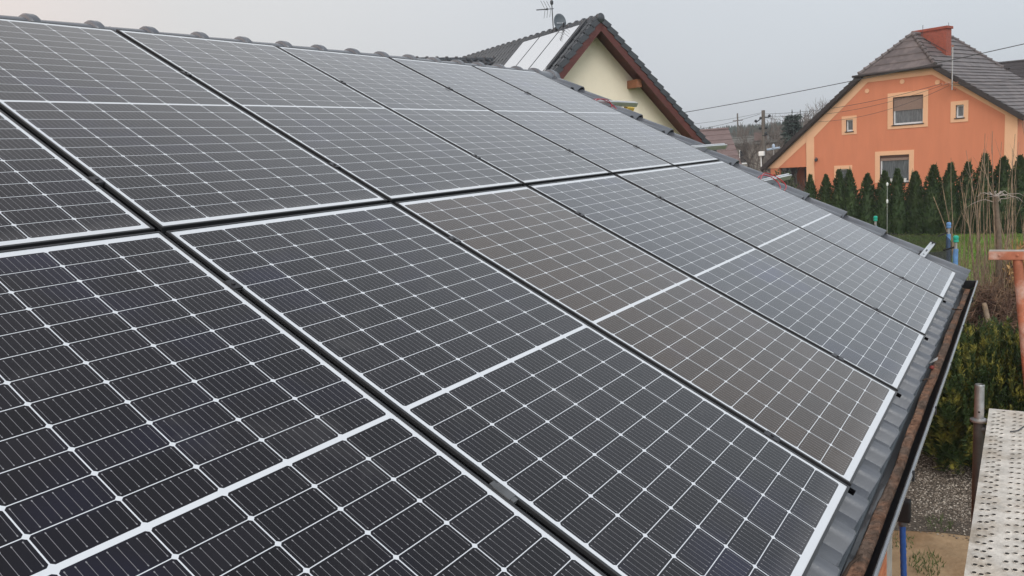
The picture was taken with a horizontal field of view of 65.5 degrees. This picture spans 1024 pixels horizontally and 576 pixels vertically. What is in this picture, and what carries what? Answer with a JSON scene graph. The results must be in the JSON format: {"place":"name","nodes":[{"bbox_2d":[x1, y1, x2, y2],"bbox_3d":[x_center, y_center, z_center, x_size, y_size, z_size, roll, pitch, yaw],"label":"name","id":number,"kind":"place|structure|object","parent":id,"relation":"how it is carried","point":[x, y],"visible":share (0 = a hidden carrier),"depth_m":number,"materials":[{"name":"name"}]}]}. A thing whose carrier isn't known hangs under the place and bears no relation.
{"place":"outdoors","nodes":[
{"label":"outdoors","id":0,"kind":"place"},
{"bbox_2d":[0,0,1023,128],"label":"sky","id":1,"kind":"structure","parent":0,"point":[704,54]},
{"bbox_2d":[735,140,790,172],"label":"grey block building","id":2,"kind":"structure","parent":0,"point":[744,163],"depth_m":70.88,"materials":[{"name":"concrete"}]},
{"bbox_2d":[739,150,746,163],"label":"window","id":3,"kind":"structure","parent":2,"relation":"in","point":[740,154],"depth_m":71.19,"materials":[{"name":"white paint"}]},
{"bbox_2d":[781,167,799,181],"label":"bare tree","id":4,"kind":"object","parent":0,"point":[792,170],"visible":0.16,"depth_m":53.23,"materials":[{"name":"brown plant"}]},
{"bbox_2d":[685,44,1022,112],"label":"overhead wire","id":5,"kind":"object","parent":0,"point":[862,78],"visible":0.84,"depth_m":25.43,"materials":[{"name":"grey"}]},
{"bbox_2d":[892,530,969,575],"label":"sandy path","id":6,"kind":"structure","parent":0,"point":[951,550],"depth_m":7.99,"materials":[{"name":"beige sand"}]},
{"bbox_2d":[892,532,914,548],"bbox_3d":[4.037,2.601,8.227,0.216,0.058,0.389,2,11,33],"label":"weed tuft","id":7,"kind":"object","parent":6,"relation":"on","point":[906,542],"visible":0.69,"depth_m":8.22,"materials":[{"name":"green plant"}]},
{"bbox_2d":[897,498,910,575],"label":"prop pole","id":8,"kind":"object","parent":6,"relation":"on","point":[904,518],"visible":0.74,"depth_m":5.36,"materials":[{"name":"metal"}]},
{"bbox_2d":[908,545,945,575],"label":"weed tuft","id":9,"kind":"object","parent":6,"relation":"on","point":[925,567],"visible":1,"depth_m":7.75,"materials":[{"name":"green plant"}]},
{"bbox_2d":[964,383,1023,575],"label":"scaffold","id":10,"kind":"object","parent":6,"relation":"on","point":[996,544],"visible":1,"depth_m":3.51,"materials":[{"name":"metal"}]},
{"bbox_2d":[988,250,1023,383],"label":"steel post","id":11,"kind":"object","parent":6,"relation":"on","point":[1016,257],"visible":1,"depth_m":4.57,"materials":[{"name":"red metal"}]},
{"bbox_2d":[902,230,1022,280],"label":"lawn","id":12,"kind":"structure","parent":0,"point":[973,245],"depth_m":29.47,"materials":[{"name":"plant"}]},
{"bbox_2d":[804,174,819,200],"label":"thuja","id":13,"kind":"object","parent":12,"relation":"on","point":[810,188],"visible":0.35,"depth_m":34.40,"materials":[{"name":"green plant"}]},
{"bbox_2d":[817,174,832,204],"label":"thuja","id":14,"kind":"object","parent":12,"relation":"on","point":[824,191],"visible":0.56,"depth_m":34.05,"materials":[{"name":"green plant"}]},
{"bbox_2d":[828,168,848,210],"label":"thuja","id":15,"kind":"object","parent":12,"relation":"on","point":[837,191],"visible":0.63,"depth_m":33.59,"materials":[{"name":"green plant"}]},
{"bbox_2d":[841,166,864,220],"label":"thuja","id":16,"kind":"object","parent":12,"relation":"on","point":[852,195],"visible":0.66,"depth_m":33.42,"materials":[{"name":"green plant"}]},
{"bbox_2d":[855,172,880,224],"bbox_3d":[14.922,-3.531,33.281,1.391,2.621,1.360,-13,12,-42],"label":"thuja","id":17,"kind":"object","parent":12,"relation":"on","point":[867,192],"visible":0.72,"depth_m":33.12,"materials":[{"name":"green plant"}]},
{"bbox_2d":[872,170,893,232],"bbox_3d":[15.437,-3.583,32.979,1.455,2.736,1.431,-3,9,2],"label":"thuja","id":18,"kind":"object","parent":12,"relation":"on","point":[880,211],"visible":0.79,"depth_m":32.73,"materials":[{"name":"green plant"}]},
{"bbox_2d":[886,182,887,211],"bbox_3d":[14.197,-2.830,30.094,0.075,2.350,0.075,2,11,33],"label":"garden pole","id":19,"kind":"object","parent":12,"relation":"on","point":[887,196],"visible":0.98,"depth_m":29.99,"materials":[{"name":"metal"}]},
{"bbox_2d":[885,168,910,233],"bbox_3d":[15.877,-3.615,32.680,1.270,2.830,1.315,-12,11,-38],"label":"thuja","id":20,"kind":"object","parent":12,"relation":"on","point":[897,202],"visible":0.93,"depth_m":32.45,"materials":[{"name":"green plant"}]},
{"bbox_2d":[904,172,915,233],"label":"thuja","id":21,"kind":"object","parent":12,"relation":"on","point":[909,185],"visible":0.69,"depth_m":32.41,"materials":[{"name":"green plant"}]},
{"bbox_2d":[902,171,925,233],"bbox_3d":[16.472,-3.489,32.317,1.060,2.616,1.051,-12,12,-40],"label":"thuja","id":22,"kind":"object","parent":12,"relation":"on","point":[917,186],"visible":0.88,"depth_m":32.12,"materials":[{"name":"green plant"}]},
{"bbox_2d":[873,216,958,264],"bbox_3d":[4.983,0.359,13.461,4.789,2.690,4.690,2,11,33],"label":"trampoline","id":23,"kind":"object","parent":12,"relation":"on","point":[942,248],"visible":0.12,"depth_m":13.06,"materials":[{"name":"green"}]},
{"bbox_2d":[916,162,951,233],"bbox_3d":[16.924,-3.606,31.905,1.499,2.913,1.552,3,12,30],"label":"thuja","id":24,"kind":"object","parent":12,"relation":"on","point":[931,191],"visible":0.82,"depth_m":31.68,"materials":[{"name":"green plant"}]},
{"bbox_2d":[935,162,967,233],"bbox_3d":[17.383,-3.610,31.658,1.542,2.932,1.517,4,11,34],"label":"thuja","id":25,"kind":"object","parent":12,"relation":"on","point":[949,179],"visible":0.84,"depth_m":31.40,"materials":[{"name":"green plant"}]},
{"bbox_2d":[954,161,982,232],"bbox_3d":[18.033,-3.655,31.362,1.542,3.021,1.525,-5,9,0],"label":"thuja","id":26,"kind":"object","parent":12,"relation":"on","point":[966,178],"visible":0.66,"depth_m":31.17,"materials":[{"name":"green plant"}]},
{"bbox_2d":[970,303,981,322],"bbox_3d":[8.351,0.758,14.468,0.157,1.048,0.508,-5,9,-3],"label":"shrub","id":27,"kind":"object","parent":12,"relation":"on","point":[977,308],"visible":0.19,"depth_m":14.23,"materials":[{"name":"brown plant"}]},
{"bbox_2d":[933,120,1023,312],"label":"tall bare shrub","id":28,"kind":"object","parent":12,"relation":"on","point":[978,242],"visible":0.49,"depth_m":14.83,"materials":[{"name":"brown plant"}]},
{"bbox_2d":[974,312,984,329],"bbox_3d":[8.240,0.869,14.141,0.171,0.951,0.476,-7,10,-17],"label":"shrub","id":29,"kind":"object","parent":12,"relation":"on","point":[981,315],"visible":0.13,"depth_m":13.93,"materials":[{"name":"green plant"}]},
{"bbox_2d":[967,152,996,233],"bbox_3d":[18.496,-3.757,31.053,1.453,3.256,1.504,-2,8,14],"label":"thuja","id":30,"kind":"object","parent":12,"relation":"on","point":[977,174],"visible":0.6,"depth_m":30.82,"materials":[{"name":"green plant"}]},
{"bbox_2d":[952,241,1016,333],"bbox_3d":[8.694,0.116,14.579,2.319,2.291,2.606,-5,9,-6],"label":"yellowish shrub","id":31,"kind":"object","parent":12,"relation":"on","point":[975,274],"visible":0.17,"depth_m":14.46,"materials":[{"name":"brown plant"}]},
{"bbox_2d":[982,303,991,325],"bbox_3d":[8.205,0.885,13.547,0.114,1.177,0.770,-4,9,2],"label":"log","id":32,"kind":"object","parent":12,"relation":"on","point":[986,311],"visible":0.26,"depth_m":13.72,"materials":[{"name":"beige wood"}]},
{"bbox_2d":[965,272,1017,336],"bbox_3d":[8.528,0.530,14.184,1.439,1.636,1.707,2,11,33],"label":"brushwood heap","id":33,"kind":"object","parent":12,"relation":"on","point":[991,304],"visible":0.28,"depth_m":13.99,"materials":[{"name":"brown plant"}]},
{"bbox_2d":[966,190,1022,297],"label":"pruned weeping tree","id":34,"kind":"object","parent":12,"relation":"on","point":[997,223],"visible":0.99,"depth_m":14.39,"materials":[{"name":"brown plant"}]},
{"bbox_2d":[981,155,1023,232],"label":"thuja","id":35,"kind":"object","parent":12,"relation":"on","point":[1005,181],"visible":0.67,"depth_m":30.38,"materials":[{"name":"green plant"}]},
{"bbox_2d":[991,211,1022,320],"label":"bare thicket","id":36,"kind":"object","parent":12,"relation":"on","point":[1007,246],"visible":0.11,"depth_m":14.55,"materials":[{"name":"brown plant"}]},
{"bbox_2d":[1002,238,1023,322],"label":"dry grass clump","id":37,"kind":"object","parent":12,"relation":"on","point":[1009,266],"visible":0.2,"depth_m":14.32,"materials":[{"name":"brown plant"}]},
{"bbox_2d":[1004,154,1023,232],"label":"thuja","id":38,"kind":"object","parent":12,"relation":"on","point":[1019,169],"visible":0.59,"depth_m":30.24,"materials":[{"name":"green plant"}]},
{"bbox_2d":[998,59,1023,78],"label":"dark roofed house","id":39,"kind":"structure","parent":0,"point":[1016,67],"depth_m":72.69,"materials":[{"name":"grey tile"}]},
{"label":"ground","id":40,"kind":"structure","parent":0,"visible":0},
{"bbox_2d":[0,13,977,575],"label":"tiled house","id":41,"kind":"structure","parent":40,"relation":"on","point":[842,541],"depth_m":3.71,"materials":[{"name":"grey tile"}]},
{"bbox_2d":[88,143,726,186],"bbox_3d":[0.028,-0.734,4.699,0.117,0.141,7.730,2,11,33],"label":"mounting rail","id":42,"kind":"object","parent":41,"relation":"attached to","point":[99,181],"visible":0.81,"depth_m":6.05,"materials":[{"name":"metal"}]},
{"bbox_2d":[0,107,160,231],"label":"gap strip","id":43,"kind":"object","parent":42,"relation":"attached to","point":[87,175],"visible":0.4,"depth_m":2.62,"materials":[{"name":"black plastic"}]},
{"bbox_2d":[276,46,610,186],"bbox_3d":[-0.432,-1.110,5.018,2.000,0.035,1.034,32,26,24],"label":"solar module","id":44,"kind":"object","parent":42,"relation":"attached to","point":[524,156],"visible":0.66,"depth_m":4.93,"materials":[{"name":"grey glass"}]},
{"bbox_2d":[180,71,637,106],"bbox_3d":[-0.789,-1.247,5.126,0.117,0.141,7.730,2,11,33],"label":"mounting rail","id":45,"kind":"object","parent":41,"relation":"attached to","point":[627,103],"visible":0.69,"depth_m":7.82,"materials":[{"name":"metal"}]},
{"bbox_2d":[0,110,154,250],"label":"solar module","id":46,"kind":"object","parent":45,"relation":"attached to","point":[49,196],"visible":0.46,"depth_m":2.38,"materials":[{"name":"grey glass"}]},
{"bbox_2d":[0,18,387,233],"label":"solar module","id":47,"kind":"object","parent":45,"relation":"attached to","point":[161,145],"visible":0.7,"depth_m":3.12,"materials":[{"name":"grey glass"}]},
{"bbox_2d":[117,32,389,202],"bbox_3d":[-1.295,-0.844,3.713,1.786,0.955,0.023,2,11,33],"label":"gap strip","id":48,"kind":"object","parent":45,"relation":"attached to","point":[246,112],"visible":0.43,"depth_m":3.74,"materials":[{"name":"black plastic"}]},
{"bbox_2d":[116,29,522,203],"bbox_3d":[-1.002,-0.929,4.145,2.000,0.037,1.034,32,26,24],"label":"solar module","id":49,"kind":"object","parent":45,"relation":"attached to","point":[391,156],"visible":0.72,"depth_m":4.04,"materials":[{"name":"grey glass"}]},
{"bbox_2d":[389,57,672,174],"bbox_3d":[0.139,-1.293,5.890,2.000,0.035,1.034,32,26,24],"label":"solar module","id":50,"kind":"object","parent":45,"relation":"attached to","point":[613,155],"visible":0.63,"depth_m":5.82,"materials":[{"name":"black glass"}]},
{"bbox_2d":[472,65,719,165],"bbox_3d":[0.709,-1.476,6.761,2.000,0.035,1.034,32,26,24],"label":"solar module","id":51,"kind":"object","parent":45,"relation":"on","point":[673,151],"visible":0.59,"depth_m":6.70,"materials":[{"name":"grey glass"}]},
{"bbox_2d":[594,98,616,108],"bbox_3d":[0.852,-1.726,7.506,0.139,0.137,0.610,0,10,26],"label":"cable","id":52,"kind":"object","parent":45,"relation":"attached to","point":[606,101],"visible":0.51,"depth_m":7.67,"materials":[{"name":"grey plastic"}]},
{"bbox_2d":[224,173,791,292],"bbox_3d":[0.566,-0.396,4.418,0.117,0.141,7.730,2,11,33],"label":"mounting rail","id":53,"kind":"object","parent":41,"relation":"attached to","point":[234,284],"visible":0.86,"depth_m":4.02,"materials":[{"name":"metal"}]},
{"bbox_2d":[0,231,606,575],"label":"solar module","id":54,"kind":"object","parent":53,"relation":"attached to","point":[168,407],"visible":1,"depth_m":1.71,"materials":[{"name":"grey glass"}]},
{"bbox_2d":[164,234,610,575],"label":"gap strip","id":55,"kind":"object","parent":53,"relation":"attached to","point":[473,471],"visible":0.33,"depth_m":2.01,"materials":[{"name":"black metal"}]},
{"bbox_2d":[489,481,517,504],"bbox_3d":[-0.021,0.484,1.874,0.072,0.046,0.026,2,11,33],"label":"panel clip","id":56,"kind":"object","parent":55,"relation":"attached to","point":[506,493],"visible":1,"depth_m":1.87,"materials":[{"name":"metal"}]},
{"bbox_2d":[166,203,849,575],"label":"solar module","id":57,"kind":"object","parent":53,"relation":"on","point":[608,455],"visible":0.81,"depth_m":2.33,"materials":[{"name":"grey glass"}]},
{"bbox_2d":[394,204,855,494],"bbox_3d":[0.286,0.149,2.886,1.786,0.955,0.023,2,11,33],"label":"gap strip","id":58,"kind":"object","parent":53,"relation":"attached to","point":[851,491],"visible":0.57,"depth_m":2.49,"materials":[{"name":"black plastic"}]},
{"bbox_2d":[395,186,897,485],"bbox_3d":[0.562,0.054,3.328,2.000,0.037,1.034,32,26,24],"label":"solar module","id":59,"kind":"object","parent":53,"relation":"on","point":[818,407],"visible":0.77,"depth_m":3.20,"materials":[{"name":"black glass"}]},
{"bbox_2d":[528,175,924,391],"bbox_3d":[1.133,-0.128,4.200,2.000,0.035,1.034,32,26,24],"label":"solar module","id":60,"kind":"object","parent":53,"relation":"on","point":[871,342],"visible":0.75,"depth_m":4.10,"materials":[{"name":"black glass"}]},
{"bbox_2d":[758,173,786,190],"bbox_3d":[2.206,-0.887,6.759,0.196,0.183,0.491,2,11,33],"label":"cable","id":61,"kind":"object","parent":53,"relation":"on","point":[773,178],"visible":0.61,"depth_m":6.88,"materials":[{"name":"red plastic"}]},
{"bbox_2d":[615,166,943,335],"bbox_3d":[1.704,-0.312,5.071,2.000,0.035,1.034,32,26,24],"label":"solar module","id":62,"kind":"object","parent":53,"relation":"on","point":[895,297],"visible":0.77,"depth_m":4.99,"materials":[{"name":"grey glass"}]},
{"bbox_2d":[677,161,956,298],"bbox_3d":[2.274,-0.494,5.943,2.000,0.037,1.034,32,26,24],"label":"solar module","id":63,"kind":"object","parent":53,"relation":"on","point":[896,259],"visible":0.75,"depth_m":5.88,"materials":[{"name":"black glass"}]},
{"bbox_2d":[764,241,935,441],"bbox_3d":[1.621,0.285,3.825,0.117,0.141,7.655,2,11,33],"label":"mounting rail","id":64,"kind":"object","parent":41,"relation":"attached to","point":[930,245],"visible":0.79,"depth_m":4.33,"materials":[{"name":"metal"}]},
{"bbox_2d":[846,289,969,575],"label":"gutter silt","id":65,"kind":"object","parent":41,"relation":"on","point":[859,566],"visible":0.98,"depth_m":3.09,"materials":[{"name":"brown soil"}]},
{"bbox_2d":[841,553,862,575],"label":"twig","id":66,"kind":"object","parent":65,"relation":"on","point":[846,570],"visible":1,"depth_m":2.35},
{"bbox_2d":[929,357,937,368],"bbox_3d":[2.283,0.406,4.320,0.045,0.037,0.132,2,11,33],"label":"plastic scrap","id":67,"kind":"object","parent":65,"relation":"on","point":[931,366],"visible":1,"depth_m":4.30,"materials":[{"name":"red"}]},
{"bbox_2d":[415,13,716,151],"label":"cream house","id":68,"kind":"structure","parent":40,"relation":"on","point":[596,54],"depth_m":24.14,"materials":[{"name":"beige paint"}]},
{"bbox_2d":[504,37,539,67],"bbox_3d":[0.006,-7.067,25.155,1.657,1.552,0.950,-10,11,-30],"label":"solar collector","id":69,"kind":"object","parent":68,"relation":"on","point":[520,53],"visible":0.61,"depth_m":25.20,"materials":[{"name":"grey"}]},
{"bbox_2d":[517,31,558,68],"bbox_3d":[0.545,-6.964,24.278,1.657,1.552,1.040,-10,11,-30],"label":"solar collector","id":70,"kind":"object","parent":68,"relation":"on","point":[534,52],"visible":0.64,"depth_m":24.30,"materials":[{"name":"grey"}]},
{"bbox_2d":[537,0,553,28],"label":"tv aerial","id":71,"kind":"object","parent":68,"relation":"attached to","point":[551,2],"visible":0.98,"depth_m":24.86,"materials":[{"name":"grey metal"}]},
{"bbox_2d":[529,25,579,70],"bbox_3d":[1.107,-6.856,23.362,1.657,1.552,1.040,-10,11,-30],"label":"solar collector","id":72,"kind":"object","parent":68,"relation":"on","point":[551,50],"visible":0.64,"depth_m":23.36,"materials":[{"name":"grey"}]},
{"bbox_2d":[554,14,565,28],"bbox_3d":[1.555,-8.129,24.585,0.385,0.724,0.371,2,11,33],"label":"satellite dish","id":73,"kind":"object","parent":68,"relation":"on","point":[559,20],"visible":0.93,"depth_m":24.63,"materials":[{"name":"grey metal"}]},
{"bbox_2d":[700,127,741,164],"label":"brown roofed building","id":74,"kind":"structure","parent":40,"relation":"on","point":[717,135],"depth_m":58.98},
{"bbox_2d":[733,113,742,134],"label":"distant pole","id":75,"kind":"object","parent":40,"relation":"on","point":[737,123],"visible":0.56,"depth_m":111.96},
{"bbox_2d":[729,121,754,136],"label":"bare tree","id":76,"kind":"object","parent":40,"relation":"on","point":[741,132],"visible":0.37,"depth_m":92.93,"materials":[{"name":"brown plant"}]},
{"bbox_2d":[735,137,761,167],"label":"bare tree","id":77,"kind":"object","parent":40,"relation":"on","point":[748,150],"visible":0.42,"depth_m":59.58,"materials":[{"name":"brown plant"}]},
{"bbox_2d":[732,122,771,136],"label":"bare tree","id":78,"kind":"object","parent":40,"relation":"on","point":[748,129],"visible":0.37,"depth_m":97.07,"materials":[{"name":"brown plant"}]},
{"bbox_2d":[699,119,809,136],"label":"pine wood","id":79,"kind":"object","parent":40,"relation":"on","point":[749,125],"visible":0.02,"depth_m":190.91,"materials":[{"name":"plant"}]},
{"bbox_2d":[735,123,775,169],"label":"bare tree","id":80,"kind":"object","parent":40,"relation":"on","point":[744,140],"visible":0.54,"depth_m":62.49,"materials":[{"name":"brown plant"}]},
{"bbox_2d":[732,134,782,144],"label":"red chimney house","id":81,"kind":"structure","parent":40,"relation":"on","point":[738,141],"depth_m":90.37,"materials":[{"name":"grey brick"}]},
{"bbox_2d":[754,132,766,140],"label":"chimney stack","id":82,"kind":"object","parent":81,"relation":"on","point":[757,136],"visible":0.57,"depth_m":88.96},
{"bbox_2d":[749,161,768,172],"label":"bare tree","id":83,"kind":"object","parent":40,"relation":"on","point":[760,168],"visible":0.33,"depth_m":50.57,"materials":[{"name":"brown plant"}]},
{"bbox_2d":[736,137,787,171],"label":"bare tree","id":84,"kind":"object","parent":40,"relation":"on","point":[768,145],"visible":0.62,"depth_m":56.06,"materials":[{"name":"brown plant"}]},
{"bbox_2d":[754,110,770,172],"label":"utility pole","id":85,"kind":"object","parent":40,"relation":"on","point":[762,154],"visible":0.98,"depth_m":51.50,"materials":[{"name":"grey metal"}]},
{"bbox_2d":[773,84,938,113],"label":"overhead wire","id":86,"kind":"object","parent":85,"relation":"attached to","point":[860,103],"visible":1,"depth_m":45.76,"materials":[{"name":"grey"}]},
{"bbox_2d":[769,87,944,121],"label":"overhead wire","id":87,"kind":"object","parent":85,"relation":"attached to","point":[865,115],"visible":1,"depth_m":45.98,"materials":[{"name":"grey metal"}]},
{"bbox_2d":[806,86,938,115],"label":"overhead wire","id":88,"kind":"object","parent":85,"relation":"attached to","point":[878,104],"visible":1,"depth_m":45.27,"materials":[{"name":"grey"}]},
{"bbox_2d":[751,114,785,140],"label":"bare tree","id":89,"kind":"object","parent":40,"relation":"on","point":[776,131],"visible":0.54,"depth_m":85.72,"materials":[{"name":"brown plant"}]},
{"bbox_2d":[757,142,781,175],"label":"bare tree","id":90,"kind":"object","parent":40,"relation":"on","point":[771,156],"visible":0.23,"depth_m":54.48,"materials":[{"name":"brown plant"}]},
{"bbox_2d":[758,114,782,140],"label":"bare tree","id":91,"kind":"object","parent":40,"relation":"on","point":[773,134],"visible":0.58,"depth_m":81.11,"materials":[{"name":"brown plant"}]},
{"bbox_2d":[767,143,779,154],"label":"pale blue aerial","id":92,"kind":"object","parent":40,"relation":"on","point":[773,148],"visible":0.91,"depth_m":51.64,"materials":[{"name":"metal"}]},
{"bbox_2d":[773,169,797,187],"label":"porch shrub","id":93,"kind":"object","parent":40,"relation":"on","point":[788,182],"visible":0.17,"depth_m":50.02,"materials":[{"name":"green plant"}]},
{"bbox_2d":[779,111,802,179],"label":"spruce tree","id":94,"kind":"object","parent":40,"relation":"on","point":[791,128],"visible":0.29,"depth_m":64.58,"materials":[{"name":"green plant"}]},
{"bbox_2d":[771,108,817,132],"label":"bare tree","id":95,"kind":"object","parent":40,"relation":"on","point":[805,118],"visible":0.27,"depth_m":83.01,"materials":[{"name":"plant"}]},
{"bbox_2d":[768,170,822,191],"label":"scrub","id":96,"kind":"object","parent":40,"relation":"on","point":[799,183],"visible":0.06,"depth_m":51.65,"materials":[{"name":"plant"}]},
{"bbox_2d":[779,100,829,128],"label":"bare tree","id":97,"kind":"object","parent":40,"relation":"on","point":[812,110],"visible":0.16,"depth_m":87.35,"materials":[{"name":"plant"}]},
{"bbox_2d":[802,98,827,123],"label":"bare tree","id":98,"kind":"object","parent":40,"relation":"on","point":[818,111],"visible":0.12,"depth_m":90.47,"materials":[{"name":"plant"}]},
{"bbox_2d":[759,22,1023,202],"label":"orange house","id":99,"kind":"structure","parent":40,"relation":"on","point":[970,115],"depth_m":44.93,"materials":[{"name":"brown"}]},
{"bbox_2d":[834,165,851,177],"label":"window","id":100,"kind":"structure","parent":99,"relation":"in","point":[844,168],"depth_m":47.98,"materials":[{"name":"brown paint"}]},
{"bbox_2d":[842,115,856,134],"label":"window","id":101,"kind":"structure","parent":99,"relation":"in","point":[849,126],"depth_m":47.24,"materials":[{"name":"brown paint"}]},
{"bbox_2d":[875,150,913,182],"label":"window","id":102,"kind":"structure","parent":99,"relation":"in","point":[903,160],"depth_m":45.56,"materials":[{"name":"grey"}]},
{"bbox_2d":[887,89,927,129],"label":"window","id":103,"kind":"structure","parent":99,"relation":"in","point":[913,114],"depth_m":44.55,"materials":[{"name":"brown"}]},
{"bbox_2d":[941,45,957,89],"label":"roof mast","id":104,"kind":"object","parent":99,"relation":"attached to","point":[952,46],"visible":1,"depth_m":42.04,"materials":[{"name":"metal"}]},
{"bbox_2d":[950,100,968,122],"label":"window","id":105,"kind":"structure","parent":99,"relation":"in","point":[959,109],"depth_m":42.56,"materials":[{"name":"brown paint"}]},
{"bbox_2d":[894,447,971,539],"bbox_3d":[5.323,2.308,9.632,10.133,0.001,3.396,2,11,33],"label":"gravel bed","id":106,"kind":"object","parent":40,"relation":"on","point":[916,525],"visible":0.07,"depth_m":8.93,"materials":[{"name":"grey gravel"}]},
{"bbox_2d":[925,514,952,532],"bbox_3d":[4.584,2.506,8.530,0.282,0.070,0.422,-1,10,18],"label":"weed tuft","id":107,"kind":"object","parent":106,"relation":"on","point":[940,523],"visible":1,"depth_m":8.52,"materials":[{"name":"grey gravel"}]},
{"bbox_2d":[921,315,1023,474],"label":"golden conifer","id":108,"kind":"object","parent":106,"relation":"on","point":[991,361],"visible":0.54,"depth_m":9.37,"materials":[{"name":"green plant"}]}
]}

